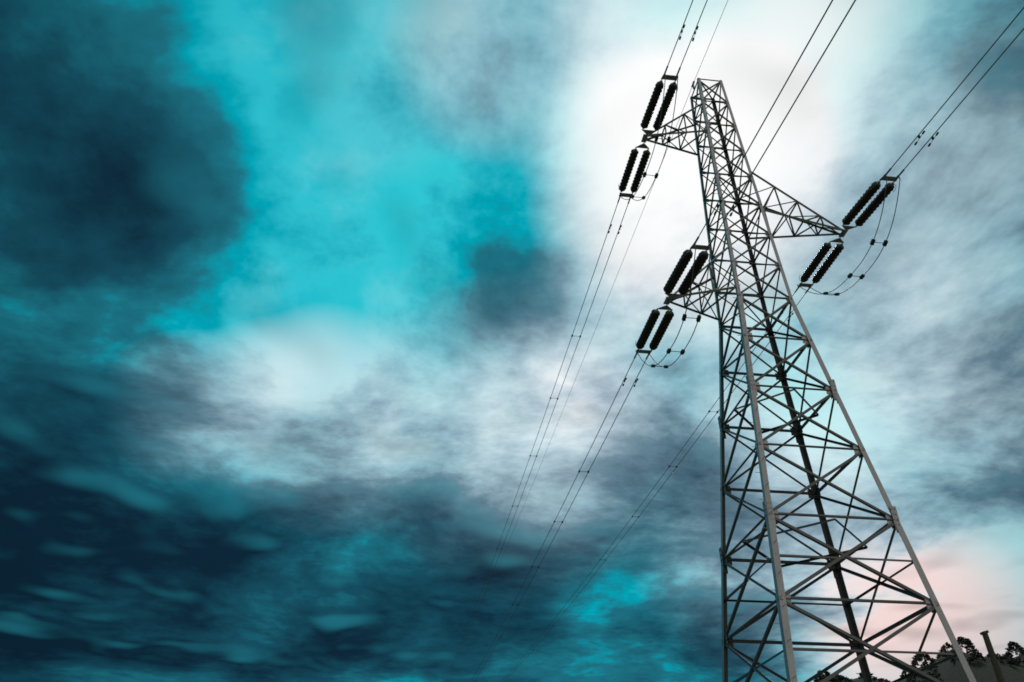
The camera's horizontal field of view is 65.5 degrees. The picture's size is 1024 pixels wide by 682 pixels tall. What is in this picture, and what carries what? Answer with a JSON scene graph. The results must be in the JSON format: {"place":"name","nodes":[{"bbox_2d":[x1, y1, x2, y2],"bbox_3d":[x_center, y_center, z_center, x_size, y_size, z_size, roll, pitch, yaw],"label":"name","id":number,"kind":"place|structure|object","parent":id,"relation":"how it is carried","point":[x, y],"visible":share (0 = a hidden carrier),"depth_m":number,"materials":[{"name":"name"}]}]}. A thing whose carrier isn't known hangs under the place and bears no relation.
{"place":"outdoors","nodes":[
{"label":"outdoors","id":0,"kind":"place"},
{"bbox_2d":[0,0,1023,681],"label":"sky","id":1,"kind":"structure","parent":0,"point":[292,293],"materials":[{"name":"teal"}]},
{"bbox_2d":[446,0,1023,680],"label":"conductors","id":2,"kind":"object","parent":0,"point":[708,264],"visible":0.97,"depth_m":28.70,"materials":[{"name":"silver metal"}]},
{"bbox_2d":[447,24,938,680],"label":"jumper spacers","id":3,"kind":"object","parent":2,"relation":"attached to","point":[861,276],"visible":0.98,"depth_m":27.62,"materials":[{"name":"grey metal"}]},
{"bbox_2d":[818,649,1023,681],"bbox_3d":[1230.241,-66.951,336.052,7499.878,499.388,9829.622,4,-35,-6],"label":"hill terrain","id":4,"kind":"structure","parent":0,"point":[954,671],"depth_m":1466.26,"materials":[{"name":"grey"}]},
{"label":"ground","id":5,"kind":"structure","parent":0,"visible":0},
{"bbox_2d":[641,78,976,681],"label":"lattice tower","id":6,"kind":"structure","parent":5,"relation":"on","point":[856,644],"depth_m":24.06,"materials":[{"name":"metal"}]},
{"bbox_2d":[617,66,903,359],"bbox_3d":[8.902,-4.325,29.715,8.078,9.111,7.511,4,-35,-6],"label":"line hardware","id":7,"kind":"object","parent":6,"relation":"attached to","point":[705,247],"visible":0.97,"depth_m":28.95,"materials":[{"name":"metal"}]},
{"bbox_2d":[619,81,893,349],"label":"insulator strings","id":8,"kind":"object","parent":7,"relation":"attached to","point":[701,258],"visible":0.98,"depth_m":29.12,"materials":[{"name":"ceramic"}]},
{"bbox_2d":[980,630,1004,681],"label":"wooden post","id":9,"kind":"object","parent":5,"relation":"on","point":[994,661],"visible":1,"depth_m":9.89,"materials":[{"name":"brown wood"}]}
]}

